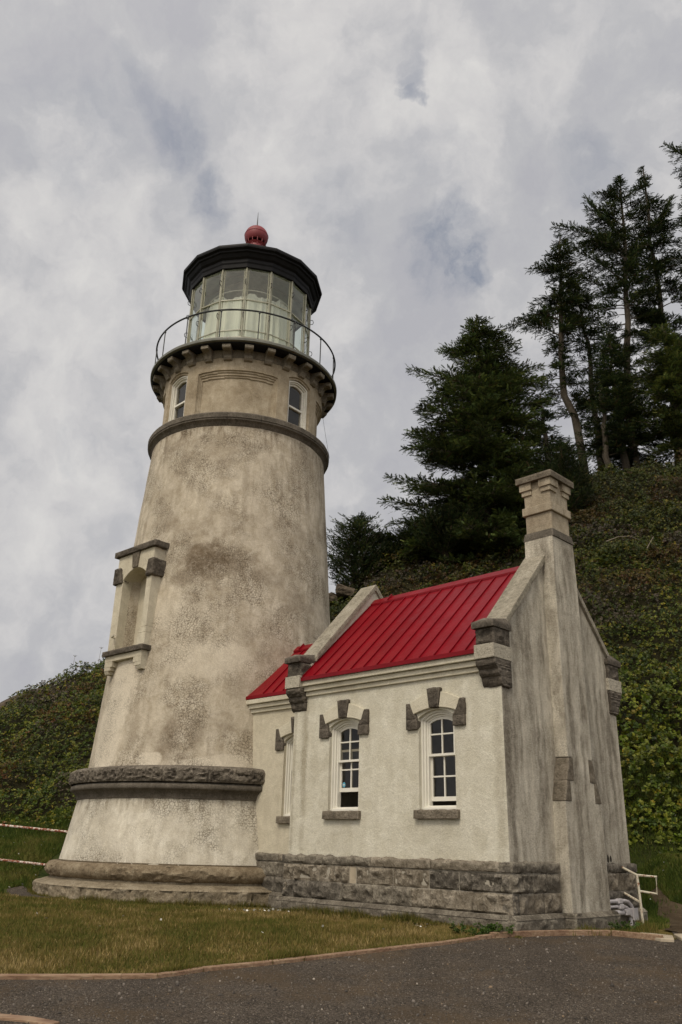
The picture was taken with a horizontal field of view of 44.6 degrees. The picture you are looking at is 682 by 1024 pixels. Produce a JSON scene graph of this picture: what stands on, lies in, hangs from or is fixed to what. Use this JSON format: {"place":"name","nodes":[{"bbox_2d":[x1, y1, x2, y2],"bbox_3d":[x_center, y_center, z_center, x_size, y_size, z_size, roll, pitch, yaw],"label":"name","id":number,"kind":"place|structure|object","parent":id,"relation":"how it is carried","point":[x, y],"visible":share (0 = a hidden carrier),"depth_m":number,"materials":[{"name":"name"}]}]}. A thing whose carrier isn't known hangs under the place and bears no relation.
{"place":"outdoors","nodes":[
{"label":"outdoors","id":0,"kind":"place"},
{"bbox_2d":[0,686,45,708],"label":"rock","id":1,"kind":"object","parent":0,"point":[2,703],"visible":0.11,"depth_m":30.09,"materials":[{"name":"grey stone"}]},
{"bbox_2d":[0,464,681,973],"bbox_3d":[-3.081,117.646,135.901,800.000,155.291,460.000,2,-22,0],"label":"ground","id":2,"kind":"structure","parent":0,"point":[24,784],"depth_m":23.66,"materials":[{"name":"green plant"}]},
{"bbox_2d":[7,886,47,897],"bbox_3d":[-5.606,6.856,15.013,0.614,0.105,2.052,21,-29,-39],"label":"gravel patch","id":3,"kind":"object","parent":2,"relation":"on","point":[20,890],"visible":0.5,"depth_m":15.44,"materials":[{"name":"grey gravel"}]},
{"bbox_2d":[0,1014,59,1023],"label":"timber edging","id":4,"kind":"object","parent":2,"relation":"on","point":[21,1018],"visible":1,"depth_m":5.80,"materials":[{"name":"brown wood"}]},
{"bbox_2d":[0,824,67,865],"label":"pipe fence","id":5,"kind":"object","parent":2,"relation":"on","point":[33,828],"visible":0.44,"depth_m":16.70,"materials":[{"name":"metal"}]},
{"bbox_2d":[0,973,121,979],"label":"timber edging","id":6,"kind":"object","parent":2,"relation":"on","point":[55,976],"visible":0.54,"depth_m":7.14,"materials":[{"name":"brown wood"}]},
{"bbox_2d":[121,967,203,978],"bbox_3d":[-1.567,4.134,7.389,0.777,0.117,0.168,15,-26,-30],"label":"timber edging","id":7,"kind":"object","parent":2,"relation":"on","point":[155,976],"visible":0.5,"depth_m":7.31,"materials":[{"name":"brown wood"}]},
{"bbox_2d":[32,218,336,906],"bbox_3d":[-2.532,-0.240,20.015,6.743,17.580,6.745,-19,-30,41],"label":"lighthouse","id":8,"kind":"object","parent":2,"relation":"on","point":[221,611],"visible":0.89,"depth_m":17.11,"materials":[{"name":"concrete"}]},
{"bbox_2d":[168,376,187,421],"bbox_3d":[-3.718,-2.536,19.597,0.653,1.329,0.311,-19,-30,41],"label":"window","id":9,"kind":"structure","parent":8,"relation":"in","point":[177,404],"depth_m":19.72,"materials":[{"name":"white paint"}]},
{"bbox_2d":[287,380,306,429],"bbox_3d":[-1.147,-2.437,19.677,0.350,1.329,0.670,-19,-30,41],"label":"window","id":10,"kind":"structure","parent":8,"relation":"in","point":[297,399],"depth_m":19.76,"materials":[{"name":"white paint"}]},
{"bbox_2d":[202,947,390,971],"bbox_3d":[-0.368,4.469,8.265,2.261,0.165,0.104,17,-27,-34],"label":"timber edging","id":11,"kind":"object","parent":2,"relation":"on","point":[286,960],"visible":0.51,"depth_m":8.16,"materials":[{"name":"brown wood"}]},
{"bbox_2d":[329,593,337,605],"bbox_3d":[-0.599,3.312,31.220,0.886,0.489,0.782,0,-19,-25],"label":"rock","id":12,"kind":"object","parent":2,"relation":"on","point":[332,596],"visible":0.28,"depth_m":31.00,"materials":[{"name":"stone"}]},
{"bbox_2d":[0,923,681,1023],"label":"gravel yard","id":13,"kind":"structure","parent":2,"relation":"on","point":[315,987],"depth_m":7.01,"materials":[{"name":"grey gravel"}]},
{"bbox_2d":[0,449,681,856],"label":"shrub cover","id":14,"kind":"object","parent":2,"relation":"on","point":[632,619],"visible":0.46,"depth_m":25.66,"materials":[{"name":"green plant"}]},
{"bbox_2d":[0,753,681,979],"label":"grass","id":15,"kind":"structure","parent":2,"relation":"on","point":[19,910],"depth_m":10.70,"materials":[{"name":"green plant"}]},
{"bbox_2d":[9,796,675,929],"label":"daisies","id":16,"kind":"object","parent":2,"relation":"on","point":[273,909],"visible":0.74,"depth_m":12.55,"materials":[{"name":"white plant"}]},
{"bbox_2d":[335,584,357,598],"bbox_3d":[0.222,3.020,31.158,0.954,0.439,0.789,10,-21,21],"label":"rock","id":17,"kind":"object","parent":2,"relation":"on","point":[343,590],"visible":0.81,"depth_m":30.87,"materials":[{"name":"stone"}]},
{"bbox_2d":[326,511,391,588],"bbox_3d":[0.555,1.718,32.309,2.919,3.587,2.461,2,-22,0],"label":"pine tree","id":18,"kind":"object","parent":2,"relation":"on","point":[353,545],"visible":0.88,"depth_m":31.94,"materials":[{"name":"green plant"}]},
{"bbox_2d":[364,531,403,573],"bbox_3d":[1.620,1.854,32.627,2.063,2.276,1.873,2,-22,0],"label":"pine tree","id":19,"kind":"object","parent":2,"relation":"on","point":[391,543],"visible":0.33,"depth_m":32.35,"materials":[{"name":"green plant"}]},
{"bbox_2d":[381,522,420,551],"bbox_3d":[2.802,1.472,33.500,2.649,2.040,2.354,2,-22,0],"label":"pine tree","id":20,"kind":"object","parent":2,"relation":"on","point":[403,531],"visible":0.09,"depth_m":33.07,"materials":[{"name":"green plant"}]},
{"bbox_2d":[388,937,477,950],"bbox_3d":[1.063,4.875,9.332,1.399,0.141,0.109,19,-28,-36],"label":"timber edging","id":21,"kind":"object","parent":2,"relation":"on","point":[421,945],"visible":0.48,"depth_m":9.26,"materials":[{"name":"brown wood"}]},
{"bbox_2d":[403,500,489,559],"bbox_3d":[3.951,0.750,31.453,3.327,2.352,2.776,2,-22,0],"label":"pine tree","id":22,"kind":"object","parent":2,"relation":"on","point":[434,523],"visible":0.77,"depth_m":30.85,"materials":[{"name":"green plant"}]},
{"bbox_2d":[246,469,647,930],"bbox_3d":[1.166,3.406,14.521,6.696,6.886,3.737,-19,-30,41],"label":"workroom","id":23,"kind":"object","parent":2,"relation":"on","point":[444,752],"visible":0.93,"depth_m":12.34,"materials":[{"name":"paint"}]},
{"bbox_2d":[275,717,293,823],"bbox_3d":[-0.758,4.548,14.696,1.081,1.822,0.282,-19,-30,41],"label":"window","id":24,"kind":"structure","parent":23,"relation":"in","point":[288,728],"depth_m":14.93,"materials":[{"name":"white paint"}]},
{"bbox_2d":[319,699,369,819],"bbox_3d":[0.085,3.876,13.078,1.085,1.818,0.288,-19,-30,41],"label":"window","id":25,"kind":"structure","parent":23,"relation":"in","point":[343,709],"depth_m":13.18,"materials":[{"name":"white paint"}]},
{"bbox_2d":[406,687,465,818],"bbox_3d":[1.405,3.424,11.874,1.088,1.821,0.284,-19,-30,41],"label":"window","id":26,"kind":"structure","parent":23,"relation":"in","point":[434,697],"depth_m":11.96,"materials":[{"name":"white paint"}]},
{"bbox_2d":[610,898,638,925],"bbox_3d":[4.009,5.759,11.841,0.106,0.469,0.775,-19,-30,41],"label":"electrical conduit","id":27,"kind":"object","parent":23,"relation":"attached to","point":[631,913],"visible":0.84,"depth_m":11.93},
{"bbox_2d":[447,918,466,933],"bbox_3d":[1.440,5.093,10.191,0.254,0.215,0.258,-5,-23,16],"label":"weed","id":28,"kind":"object","parent":2,"relation":"on","point":[457,930],"visible":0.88,"depth_m":10.19,"materials":[{"name":"green plant"}]},
{"bbox_2d":[377,314,572,565],"bbox_3d":[5.417,-3.024,33.698,7.552,11.803,6.381,-6,-23,17],"label":"spruce tree","id":29,"kind":"object","parent":2,"relation":"on","point":[471,434],"visible":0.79,"depth_m":32.26,"materials":[{"name":"green plant"}]},
{"bbox_2d":[461,926,500,935],"bbox_3d":[1.679,5.054,9.980,0.468,0.144,0.231,2,-22,0],"label":"weed","id":30,"kind":"object","parent":2,"relation":"on","point":[482,931],"visible":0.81,"depth_m":9.96,"materials":[{"name":"green plant"}]},
{"bbox_2d":[475,934,491,939],"bbox_3d":[1.684,5.063,9.842,0.248,0.114,0.060,19,-28,-37],"label":"timber edging","id":31,"kind":"object","parent":2,"relation":"on","point":[484,936],"visible":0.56,"depth_m":9.83,"materials":[{"name":"brown wood"}]},
{"bbox_2d":[473,922,513,933],"bbox_3d":[1.854,5.067,10.077,0.505,0.184,0.286,2,-22,0],"label":"weed","id":32,"kind":"object","parent":2,"relation":"on","point":[490,926],"visible":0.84,"depth_m":10.04,"materials":[{"name":"green plant"}]},
{"bbox_2d":[489,930,610,937],"bbox_3d":[2.581,5.243,10.275,1.771,0.132,0.154,10,-23,-20],"label":"timber edging","id":33,"kind":"object","parent":2,"relation":"on","point":[527,933],"visible":0.58,"depth_m":10.28,"materials":[{"name":"brown wood"}]},
{"bbox_2d":[503,233,597,471],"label":"spruce tree","id":34,"kind":"object","parent":2,"relation":"on","point":[559,300],"visible":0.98,"depth_m":43.73,"materials":[{"name":"green plant"}]},
{"bbox_2d":[521,393,580,466],"bbox_3d":[9.601,-2.888,39.490,3.841,6.525,2.689,2,-22,0],"label":"spruce tree","id":35,"kind":"object","parent":2,"relation":"on","point":[547,414],"visible":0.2,"depth_m":39.57,"materials":[{"name":"green plant"}]},
{"bbox_2d":[526,439,599,511],"bbox_3d":[8.494,-1.200,33.091,3.577,3.727,2.793,2,-22,0],"label":"pine tree","id":36,"kind":"object","parent":2,"relation":"on","point":[568,465],"visible":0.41,"depth_m":32.56,"materials":[{"name":"green plant"}]},
{"bbox_2d":[564,286,615,466],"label":"spruce tree","id":37,"kind":"object","parent":2,"relation":"on","point":[586,333],"visible":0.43,"depth_m":44.78,"materials":[{"name":"green plant"}]},
{"bbox_2d":[584,388,626,471],"bbox_3d":[12.641,-2.993,39.666,1.412,7.042,1.807,14,-25,-28],"label":"spruce tree","id":38,"kind":"object","parent":2,"relation":"on","point":[605,453],"visible":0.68,"depth_m":39.75,"materials":[{"name":"green plant"}]},
{"bbox_2d":[549,174,663,430],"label":"spruce tree","id":39,"kind":"object","parent":2,"relation":"on","point":[611,239],"visible":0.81,"depth_m":48.90,"materials":[{"name":"green plant"}]},
{"bbox_2d":[573,331,652,469],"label":"spruce tree","id":40,"kind":"object","parent":2,"relation":"on","point":[611,377],"visible":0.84,"depth_m":40.44,"materials":[{"name":"green plant"}]},
{"bbox_2d":[608,920,643,930],"bbox_3d":[3.714,5.413,10.841,0.481,0.190,0.242,2,-22,0],"label":"weed","id":41,"kind":"object","parent":2,"relation":"on","point":[614,925],"visible":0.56,"depth_m":10.84,"materials":[{"name":"green plant"}]},
{"bbox_2d":[591,387,670,471],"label":"spruce tree","id":42,"kind":"object","parent":2,"relation":"on","point":[630,450],"visible":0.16,"depth_m":41.30,"materials":[{"name":"green plant"}]},
{"bbox_2d":[618,377,651,467],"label":"spruce tree","id":43,"kind":"object","parent":2,"relation":"on","point":[636,458],"visible":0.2,"depth_m":40.30,"materials":[{"name":"green plant"}]},
{"bbox_2d":[611,930,662,939],"bbox_3d":[3.666,5.274,10.291,0.060,0.125,0.681,19,-28,-37],"label":"timber edging","id":44,"kind":"object","parent":2,"relation":"on","point":[637,935],"visible":0.56,"depth_m":10.28,"materials":[{"name":"brown wood"}]},
{"bbox_2d":[622,866,657,922],"bbox_3d":[4.069,5.606,12.647,0.282,1.197,1.709,12,-24,-24],"label":"pipe handrail","id":45,"kind":"object","parent":2,"relation":"on","point":[639,901],"visible":0.55,"depth_m":11.98,"materials":[{"name":"white metal"}]},
{"bbox_2d":[614,165,681,442],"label":"spruce tree","id":46,"kind":"object","parent":2,"relation":"on","point":[662,224],"visible":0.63,"depth_m":49.80,"materials":[{"name":"green plant"}]},
{"bbox_2d":[624,320,681,461],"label":"spruce tree","id":47,"kind":"object","parent":2,"relation":"on","point":[664,361],"visible":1,"depth_m":39.12,"materials":[{"name":"green plant"}]},
{"bbox_2d":[640,932,673,941],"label":"concrete slab","id":48,"kind":"structure","parent":2,"relation":"on","point":[668,938],"depth_m":10.02,"materials":[{"name":"beige concrete"}]},
{"bbox_2d":[659,141,681,324],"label":"spruce tree","id":49,"kind":"object","parent":2,"relation":"on","point":[679,218],"visible":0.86,"depth_m":48.95,"materials":[{"name":"green plant"}]},
{"bbox_2d":[674,934,681,940],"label":"concrete slab","id":50,"kind":"structure","parent":2,"relation":"on","point":[679,936],"depth_m":10.42,"materials":[{"name":"beige concrete"}]},
{"bbox_2d":[0,0,681,701],"label":"sky","id":51,"kind":"structure","parent":0,"point":[418,157],"materials":[{"name":"grey"}]},
{"bbox_2d":[648,887,681,933],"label":"dirt path","id":52,"kind":"structure","parent":0,"point":[675,918],"depth_m":13.71,"materials":[{"name":"brown soil"}]}
]}

